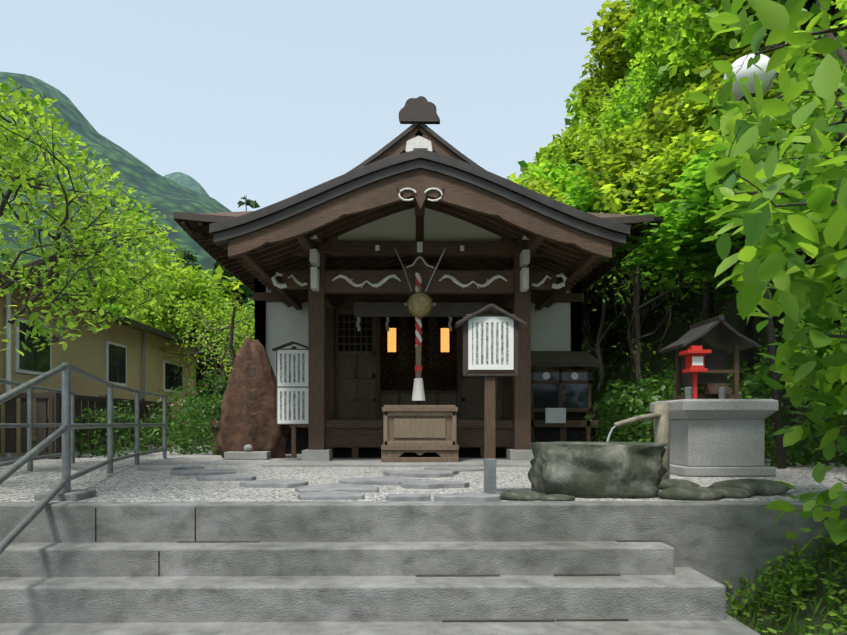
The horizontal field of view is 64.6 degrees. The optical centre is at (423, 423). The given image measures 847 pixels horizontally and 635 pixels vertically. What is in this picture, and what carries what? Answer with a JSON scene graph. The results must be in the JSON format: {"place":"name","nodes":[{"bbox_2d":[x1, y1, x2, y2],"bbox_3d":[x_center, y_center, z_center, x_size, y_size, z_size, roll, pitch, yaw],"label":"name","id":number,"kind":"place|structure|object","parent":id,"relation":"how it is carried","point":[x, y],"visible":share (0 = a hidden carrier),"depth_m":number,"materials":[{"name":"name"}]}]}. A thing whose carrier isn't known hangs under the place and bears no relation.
{"place":"outdoors","nodes":[
{"label":"outdoors","id":0,"kind":"place"},
{"bbox_2d":[0,0,632,211],"label":"sky","id":1,"kind":"structure","parent":0,"point":[269,102],"materials":[{"name":"blue"}]},
{"bbox_2d":[0,70,846,634],"bbox_3d":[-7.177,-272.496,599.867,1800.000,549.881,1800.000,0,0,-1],"label":"hillside","id":2,"kind":"structure","parent":0,"point":[168,194],"depth_m":556.32,"materials":[{"name":"green plant"}]},
{"bbox_2d":[0,252,11,269],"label":"tree","id":3,"kind":"object","parent":2,"relation":"on","point":[2,254],"depth_m":43.43,"materials":[{"name":"green plant"}]},
{"bbox_2d":[1,265,83,310],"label":"tree","id":4,"kind":"object","parent":2,"relation":"on","point":[68,289],"visible":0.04,"depth_m":17.95,"materials":[{"name":"green plant"}]},
{"bbox_2d":[69,259,91,302],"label":"tree","id":5,"kind":"object","parent":2,"relation":"on","point":[87,295],"depth_m":23.80,"materials":[{"name":"green plant"}]},
{"bbox_2d":[0,362,166,553],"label":"steel railing","id":6,"kind":"object","parent":2,"relation":"on","point":[68,425],"visible":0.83,"depth_m":6.08,"materials":[{"name":"grey metal"}]},
{"bbox_2d":[0,76,203,355],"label":"zelkova tree","id":7,"kind":"object","parent":2,"relation":"on","point":[18,174],"visible":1,"depth_m":6.57,"materials":[{"name":"green plant"}]},
{"bbox_2d":[0,271,210,456],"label":"beige house","id":8,"kind":"structure","parent":2,"relation":"on","point":[125,354],"depth_m":14.77,"materials":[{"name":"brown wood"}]},
{"bbox_2d":[79,270,167,332],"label":"tree","id":9,"kind":"object","parent":2,"relation":"on","point":[118,301],"visible":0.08,"depth_m":26.23,"materials":[{"name":"green plant"}]},
{"bbox_2d":[63,260,200,338],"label":"tree","id":10,"kind":"object","parent":2,"relation":"on","point":[119,305],"visible":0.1,"depth_m":26.88,"materials":[{"name":"green plant"}]},
{"bbox_2d":[61,252,236,334],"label":"tree","id":11,"kind":"object","parent":2,"relation":"on","point":[226,288],"depth_m":33.61,"materials":[{"name":"green plant"}]},
{"bbox_2d":[101,262,246,333],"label":"tree","id":12,"kind":"object","parent":2,"relation":"on","point":[219,271],"visible":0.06,"depth_m":33.94,"materials":[{"name":"green plant"}]},
{"bbox_2d":[125,262,239,351],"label":"tree","id":13,"kind":"object","parent":2,"relation":"on","point":[163,323],"visible":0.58,"depth_m":23.37,"materials":[{"name":"green plant"}]},
{"bbox_2d":[163,250,209,416],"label":"tree","id":14,"kind":"object","parent":2,"relation":"on","point":[199,378],"visible":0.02,"depth_m":26.64,"materials":[{"name":"green plant"}]},
{"bbox_2d":[187,252,202,339],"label":"tree","id":15,"kind":"object","parent":2,"relation":"on","point":[199,267],"visible":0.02,"depth_m":42.55,"materials":[{"name":"green plant"}]},
{"bbox_2d":[175,249,220,395],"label":"tree","id":16,"kind":"object","parent":2,"relation":"on","point":[188,264],"depth_m":32.42,"materials":[{"name":"green plant"}]},
{"bbox_2d":[178,253,223,414],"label":"tree","id":17,"kind":"object","parent":2,"relation":"on","point":[189,257],"visible":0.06,"depth_m":28.42,"materials":[{"name":"green plant"}]},
{"bbox_2d":[197,261,232,413],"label":"tree","id":18,"kind":"object","parent":2,"relation":"on","point":[221,278],"visible":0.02,"depth_m":37.54,"materials":[{"name":"green plant"}]},
{"bbox_2d":[195,263,248,302],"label":"tree","id":19,"kind":"object","parent":2,"relation":"on","point":[203,271],"visible":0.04,"depth_m":46.80,"materials":[{"name":"green plant"}]},
{"bbox_2d":[206,195,259,394],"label":"tree","id":20,"kind":"object","parent":2,"relation":"on","point":[251,204],"visible":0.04,"depth_m":37.28,"materials":[{"name":"green plant"}]},
{"bbox_2d":[216,308,254,364],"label":"tree","id":21,"kind":"object","parent":2,"relation":"on","point":[244,323],"visible":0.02,"depth_m":25.80,"materials":[{"name":"green plant"}]},
{"bbox_2d":[230,282,254,369],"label":"tree","id":22,"kind":"object","parent":2,"relation":"on","point":[246,289],"depth_m":32.46,"materials":[{"name":"green plant"}]},
{"bbox_2d":[216,334,288,457],"bbox_3d":[-2.872,-0.431,11.169,1.201,2.115,0.451,-2,0,-5],"label":"stone monument","id":23,"kind":"object","parent":2,"relation":"on","point":[248,409],"visible":0.79,"depth_m":11.01,"materials":[{"name":"brown stone"}]},
{"bbox_2d":[0,501,846,634],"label":"concrete steps","id":24,"kind":"structure","parent":2,"relation":"on","point":[327,567],"depth_m":4.50,"materials":[{"name":"grey concrete"}]},
{"bbox_2d":[95,507,662,621],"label":"step joints","id":25,"kind":"structure","parent":24,"relation":"attached to","point":[551,620],"depth_m":4.49,"materials":[{"name":"black"}]},
{"bbox_2d":[0,440,846,501],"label":"gravel court","id":26,"kind":"object","parent":2,"relation":"on","point":[125,481],"depth_m":6.79,"materials":[{"name":"grey gravel"}]},
{"bbox_2d":[34,490,95,500],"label":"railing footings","id":27,"kind":"object","parent":26,"relation":"on","point":[75,495],"visible":0.48,"depth_m":5.01,"materials":[{"name":"concrete"}]},
{"bbox_2d":[0,391,171,458],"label":"wooden fence","id":28,"kind":"object","parent":26,"relation":"on","point":[55,409],"visible":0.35,"depth_m":10.99,"materials":[{"name":"brown wood"}]},
{"bbox_2d":[144,297,254,440],"bbox_3d":[-5.728,-1.696,20.093,6.739,4.595,5.310,0,0,-42],"label":"tree","id":29,"kind":"object","parent":26,"relation":"on","point":[207,342],"visible":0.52,"depth_m":19.36,"materials":[{"name":"green plant"}]},
{"bbox_2d":[166,294,254,379],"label":"tree","id":30,"kind":"object","parent":26,"relation":"on","point":[231,341],"visible":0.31,"depth_m":16.95,"materials":[{"name":"green plant"}]},
{"bbox_2d":[232,296,254,335],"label":"tree","id":31,"kind":"object","parent":26,"relation":"on","point":[248,307],"depth_m":19.32,"materials":[{"name":"green plant"}]},
{"bbox_2d":[224,451,270,459],"bbox_3d":[-2.826,0.515,10.777,0.680,0.120,0.300,0,0,-1],"label":"monument base","id":32,"kind":"object","parent":26,"relation":"on","point":[245,455],"visible":0.96,"depth_m":10.63,"materials":[{"name":"grey stone"}]},
{"bbox_2d":[243,444,252,451],"bbox_3d":[-2.817,0.395,10.777,0.144,0.120,0.149,0,0,-1],"label":"monument pebble","id":33,"kind":"object","parent":32,"relation":"on","point":[247,448],"visible":1,"depth_m":10.73,"materials":[{"name":"grey stone"}]},
{"bbox_2d":[272,341,307,457],"bbox_3d":[-2.065,-0.361,10.656,0.666,1.870,0.140,0,0,-1],"label":"signboard","id":34,"kind":"object","parent":26,"relation":"on","point":[293,440],"visible":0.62,"depth_m":10.64},
{"bbox_2d":[277,350,307,385],"bbox_3d":[-2.064,-0.875,10.632,0.500,0.580,0.008,0,0,-1],"label":"notice board","id":35,"kind":"object","parent":34,"relation":"attached to","point":[292,367],"visible":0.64,"depth_m":10.63,"materials":[{"name":"white paper"}]},
{"bbox_2d":[277,388,307,423],"bbox_3d":[-2.064,-0.280,10.632,0.500,0.570,0.008,0,0,-1],"label":"notice board","id":36,"kind":"object","parent":34,"relation":"attached to","point":[292,405],"visible":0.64,"depth_m":10.63,"materials":[{"name":"white paper"}]},
{"bbox_2d":[137,465,500,501],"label":"stepping stones","id":37,"kind":"object","parent":26,"relation":"on","point":[349,489],"visible":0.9,"depth_m":6.06,"materials":[{"name":"grey stone"}]},
{"bbox_2d":[262,458,531,466],"bbox_3d":[-0.053,0.582,9.710,4.200,0.085,1.600,0,0,-1],"label":"concrete apron","id":38,"kind":"object","parent":26,"relation":"on","point":[357,462],"visible":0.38,"depth_m":9.02,"materials":[{"name":"grey concrete"}]},
{"bbox_2d":[302,449,533,460],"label":"pillar base stones","id":39,"kind":"object","parent":38,"relation":"on","point":[327,455],"visible":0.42,"depth_m":9.73,"materials":[{"name":"stone"}]},
{"bbox_2d":[381,405,458,461],"bbox_3d":[-0.052,0.142,9.660,1.080,0.795,0.660,0,0,-1],"label":"offering box","id":40,"kind":"object","parent":38,"relation":"on","point":[419,430],"visible":1,"depth_m":9.36,"materials":[{"name":"brown wood"}]},
{"bbox_2d":[209,148,629,457],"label":"temple hall","id":41,"kind":"structure","parent":26,"relation":"on","point":[321,263],"depth_m":9.88,"materials":[{"name":"brown wood"}]},
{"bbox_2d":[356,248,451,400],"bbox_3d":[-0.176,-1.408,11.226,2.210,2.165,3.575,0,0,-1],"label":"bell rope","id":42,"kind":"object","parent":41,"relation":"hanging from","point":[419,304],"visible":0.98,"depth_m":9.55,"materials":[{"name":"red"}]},
{"bbox_2d":[173,96,663,292],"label":"roof","id":43,"kind":"structure","parent":41,"relation":"attached to","point":[419,113],"depth_m":12.35,"materials":[{"name":"brown wood"}]},
{"bbox_2d":[33,328,846,466],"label":"bushes","id":44,"kind":"object","parent":26,"relation":"on","point":[615,409],"visible":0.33,"depth_m":11.24,"materials":[{"name":"green plant"}]},
{"bbox_2d":[455,304,526,493],"bbox_3d":[0.521,-0.173,5.227,0.549,1.494,0.160,0,0,-1],"label":"sign post","id":45,"kind":"object","parent":26,"relation":"on","point":[489,431],"depth_m":5.21,"materials":[{"name":"brown wood"}]},
{"bbox_2d":[468,317,513,369],"bbox_3d":[0.522,-0.620,5.189,0.350,0.410,0.008,0,0,-1],"label":"sign panel","id":46,"kind":"object","parent":45,"relation":"attached to","point":[490,343],"depth_m":5.18,"materials":[{"name":"white paper"}]},
{"bbox_2d":[499,490,545,500],"bbox_3d":[0.751,0.553,5.120,0.377,0.082,0.268,0,0,-1],"label":"rock","id":47,"kind":"object","parent":26,"relation":"on","point":[521,495],"visible":0.73,"depth_m":5.03,"materials":[{"name":"stone"}]},
{"bbox_2d":[539,494,574,500],"bbox_3d":[1.000,0.564,5.040,0.276,0.060,0.204,0,0,-1],"label":"rock","id":48,"kind":"object","parent":26,"relation":"on","point":[554,497],"visible":0.71,"depth_m":4.98,"materials":[{"name":"stone"}]},
{"bbox_2d":[531,351,600,442],"bbox_3d":[2.527,-0.424,12.659,1.380,1.998,1.075,0,0,-1],"label":"lean to cabinet","id":49,"kind":"object","parent":26,"relation":"on","point":[560,395],"visible":0.73,"depth_m":12.38,"materials":[{"name":"brown wood"}]},
{"bbox_2d":[528,441,667,498],"bbox_3d":[1.445,0.380,5.544,1.127,0.450,0.885,0,0,-1],"label":"stone water basin","id":50,"kind":"object","parent":26,"relation":"on","point":[626,470],"visible":0.94,"depth_m":5.18,"materials":[{"name":"stone"}]},
{"bbox_2d":[606,403,669,478],"bbox_3d":[1.937,0.204,5.996,0.875,0.784,0.150,0,0,-42],"label":"water spout","id":51,"kind":"object","parent":26,"relation":"on","point":[659,415],"visible":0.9,"depth_m":6.17,"materials":[{"name":"beige wood"}]},
{"bbox_2d":[658,479,699,489],"bbox_3d":[2.202,0.544,5.940,0.463,0.101,0.326,0,0,-1],"label":"rock","id":52,"kind":"object","parent":26,"relation":"on","point":[666,483],"visible":0.44,"depth_m":5.82,"materials":[{"name":"grey stone"}]},
{"bbox_2d":[656,486,723,500],"bbox_3d":[2.048,0.540,5.158,0.484,0.109,0.348,0,0,-1],"label":"rock","id":53,"kind":"object","parent":26,"relation":"on","point":[690,493],"visible":0.85,"depth_m":5.04,"materials":[{"name":"stone"}]},
{"bbox_2d":[650,399,777,475],"bbox_3d":[3.311,0.155,7.751,1.040,0.840,1.040,0,0,-1],"label":"stone pedestal","id":54,"kind":"object","parent":26,"relation":"on","point":[717,437],"visible":0.81,"depth_m":7.33,"materials":[{"name":"stone"}]},
{"bbox_2d":[658,315,758,399],"bbox_3d":[3.283,-0.730,7.743,0.869,0.930,0.915,0,0,-1],"label":"shrine","id":55,"kind":"object","parent":54,"relation":"on","point":[695,366],"visible":0.96,"depth_m":7.59,"materials":[{"name":"brown wood"}]},
{"bbox_2d":[714,487,754,497],"bbox_3d":[2.407,0.548,5.287,0.388,0.092,0.286,0,0,-1],"label":"rock","id":56,"kind":"object","parent":26,"relation":"on","point":[729,492],"visible":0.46,"depth_m":5.18,"materials":[{"name":"grey stone"}]},
{"bbox_2d":[709,478,791,495],"bbox_3d":[2.700,0.524,5.536,0.641,0.141,0.458,0,0,-1],"label":"rock","id":57,"kind":"object","parent":26,"relation":"on","point":[760,487],"visible":0.67,"depth_m":5.39,"materials":[{"name":"grey stone"}]},
{"bbox_2d":[723,54,786,468],"bbox_3d":[4.193,-2.046,8.585,0.696,5.251,0.615,0,0,-38],"label":"street lamp","id":58,"kind":"object","parent":26,"relation":"on","point":[761,75],"visible":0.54,"depth_m":8.51,"materials":[{"name":"grey"}]},
{"bbox_2d":[507,163,560,190],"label":"tree","id":59,"kind":"object","parent":2,"relation":"on","point":[513,175],"depth_m":28.25,"materials":[{"name":"green plant"}]},
{"bbox_2d":[521,150,562,179],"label":"tree","id":60,"kind":"object","parent":2,"relation":"on","point":[538,155],"depth_m":53.51,"materials":[{"name":"green plant"}]},
{"bbox_2d":[531,118,586,171],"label":"tree","id":61,"kind":"object","parent":2,"relation":"on","point":[568,122],"visible":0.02,"depth_m":62.17,"materials":[{"name":"green plant"}]},
{"bbox_2d":[536,118,582,162],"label":"tree","id":62,"kind":"object","parent":2,"relation":"on","point":[563,136],"depth_m":67.21,"materials":[{"name":"green plant"}]},
{"bbox_2d":[539,108,591,161],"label":"tree","id":63,"kind":"object","parent":2,"relation":"on","point":[544,154],"visible":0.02,"depth_m":51.20,"materials":[{"name":"green plant"}]},
{"bbox_2d":[566,83,596,127],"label":"tree","id":64,"kind":"object","parent":2,"relation":"on","point":[574,102],"visible":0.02,"depth_m":64.33,"materials":[{"name":"green plant"}]},
{"bbox_2d":[563,66,603,112],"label":"tree","id":65,"kind":"object","parent":2,"relation":"on","point":[577,86],"depth_m":79.94,"materials":[{"name":"green plant"}]},
{"bbox_2d":[575,69,607,134],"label":"tree","id":66,"kind":"object","parent":2,"relation":"on","point":[579,100],"depth_m":55.44,"materials":[{"name":"green plant"}]},
{"bbox_2d":[513,171,673,321],"bbox_3d":[4.934,-3.284,21.724,6.575,9.334,5.614,0,0,-29],"label":"tree","id":67,"kind":"object","parent":2,"relation":"on","point":[535,184],"depth_m":20.93,"materials":[{"name":"green plant"}]},
{"bbox_2d":[512,158,684,427],"bbox_3d":[5.869,-3.820,23.563,10.500,10.482,7.025,0,0,-38],"label":"tree","id":68,"kind":"object","parent":2,"relation":"on","point":[593,317],"visible":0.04,"depth_m":22.30,"materials":[{"name":"green plant"}]},
{"bbox_2d":[546,61,654,170],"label":"tree","id":69,"kind":"object","parent":2,"relation":"on","point":[594,108],"visible":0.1,"depth_m":39.56,"materials":[{"name":"green plant"}]},
{"bbox_2d":[582,302,628,347],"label":"tree","id":70,"kind":"object","parent":2,"relation":"on","point":[618,324],"depth_m":26.16,"materials":[{"name":"green plant"}]},
{"bbox_2d":[575,93,636,153],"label":"tree","id":71,"kind":"object","parent":2,"relation":"on","point":[600,130],"visible":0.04,"depth_m":33.68,"materials":[{"name":"green plant"}]},
{"bbox_2d":[558,117,654,191],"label":"tree","id":72,"kind":"object","parent":2,"relation":"on","point":[631,130],"visible":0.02,"depth_m":20.12,"materials":[{"name":"green plant"}]},
{"bbox_2d":[582,280,647,343],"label":"tree","id":73,"kind":"object","parent":2,"relation":"on","point":[606,323],"depth_m":24.67,"materials":[{"name":"green plant"}]},
{"bbox_2d":[598,0,635,13],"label":"tree","id":74,"kind":"object","parent":2,"relation":"on","point":[605,4],"visible":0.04,"depth_m":54.52,"materials":[{"name":"green plant"}]},
{"bbox_2d":[602,290,644,333],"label":"tree","id":75,"kind":"object","parent":2,"relation":"on","point":[614,315],"visible":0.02,"depth_m":35.30,"materials":[{"name":"green plant"}]},
{"bbox_2d":[576,0,691,116],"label":"tree","id":76,"kind":"object","parent":2,"relation":"on","point":[612,59],"visible":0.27,"depth_m":42.48,"materials":[{"name":"green plant"}]},
{"bbox_2d":[591,131,678,291],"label":"tree","id":77,"kind":"object","parent":2,"relation":"on","point":[618,134],"depth_m":22.57,"materials":[{"name":"green plant"}]},
{"bbox_2d":[562,173,719,412],"bbox_3d":[5.912,-3.239,19.693,5.895,7.866,5.866,0,0,-32],"label":"tree","id":78,"kind":"object","parent":2,"relation":"on","point":[586,191],"visible":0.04,"depth_m":19.11,"materials":[{"name":"green plant"}]},
{"bbox_2d":[571,86,713,345],"bbox_3d":[7.533,-4.946,17.505,6.363,6.623,6.009,0,0,-44],"label":"tree","id":79,"kind":"object","parent":2,"relation":"on","point":[626,149],"visible":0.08,"depth_m":17.02,"materials":[{"name":"green plant"}]},
{"bbox_2d":[582,254,729,419],"bbox_3d":[5.842,-2.878,19.879,8.294,5.963,7.086,0,0,36],"label":"tree","id":80,"kind":"object","parent":2,"relation":"on","point":[598,351],"visible":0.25,"depth_m":19.17,"materials":[{"name":"green plant"}]},
{"bbox_2d":[592,244,732,421],"bbox_3d":[6.113,-2.224,14.784,4.826,5.059,5.199,0,0,-1],"label":"tree","id":81,"kind":"object","parent":2,"relation":"on","point":[636,353],"visible":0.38,"depth_m":15.46,"materials":[{"name":"green plant"}]},
{"bbox_2d":[603,52,723,136],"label":"tree","id":82,"kind":"object","parent":2,"relation":"on","point":[622,112],"visible":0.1,"depth_m":26.11,"materials":[{"name":"green plant"}]},
{"bbox_2d":[619,0,718,65],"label":"tree","id":83,"kind":"object","parent":2,"relation":"on","point":[635,34],"visible":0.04,"depth_m":37.17,"materials":[{"name":"green plant"}]},
{"bbox_2d":[624,0,715,28],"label":"tree","id":84,"kind":"object","parent":2,"relation":"on","point":[641,3],"visible":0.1,"depth_m":29.36,"materials":[{"name":"green plant"}]},
{"bbox_2d":[620,0,759,115],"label":"tree","id":85,"kind":"object","parent":2,"relation":"on","point":[659,47],"visible":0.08,"depth_m":25.92,"materials":[{"name":"green plant"}]},
{"bbox_2d":[593,25,846,333],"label":"tree","id":86,"kind":"object","parent":2,"relation":"on","point":[713,77],"visible":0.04,"depth_m":14.41,"materials":[{"name":"green plant"}]},
{"bbox_2d":[600,74,844,384],"bbox_3d":[6.547,-3.663,13.619,5.028,6.582,4.895,0,0,-16],"label":"tree","id":87,"kind":"object","parent":2,"relation":"on","point":[683,149],"visible":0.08,"depth_m":13.66,"materials":[{"name":"green plant"}]},
{"bbox_2d":[602,133,846,425],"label":"tree","id":88,"kind":"object","parent":2,"relation":"on","point":[685,233],"visible":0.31,"depth_m":11.29,"materials":[{"name":"green plant"}]},
{"bbox_2d":[633,0,846,151],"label":"tree","id":89,"kind":"object","parent":2,"relation":"on","point":[697,21],"visible":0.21,"depth_m":14.21,"materials":[{"name":"green plant"}]},
{"bbox_2d":[688,0,846,551],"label":"broadleaf tree","id":90,"kind":"object","parent":2,"relation":"on","point":[816,223],"visible":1,"depth_m":3.91,"materials":[{"name":"green plant"}]},
{"bbox_2d":[701,0,843,69],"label":"tree","id":91,"kind":"object","parent":2,"relation":"on","point":[710,50],"visible":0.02,"depth_m":15.12,"materials":[{"name":"green plant"}]},
{"bbox_2d":[725,510,846,634],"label":"bush","id":92,"kind":"object","parent":2,"relation":"on","point":[788,579],"visible":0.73,"depth_m":4.47,"materials":[{"name":"green plant"}]},
{"bbox_2d":[782,280,845,410],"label":"tree","id":93,"kind":"object","parent":2,"relation":"on","point":[787,400],"visible":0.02,"depth_m":11.38,"materials":[{"name":"green plant"}]},
{"bbox_2d":[829,0,846,69],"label":"tree","id":94,"kind":"object","parent":2,"relation":"on","point":[842,6],"visible":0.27,"depth_m":9.06,"materials":[{"name":"green plant"}]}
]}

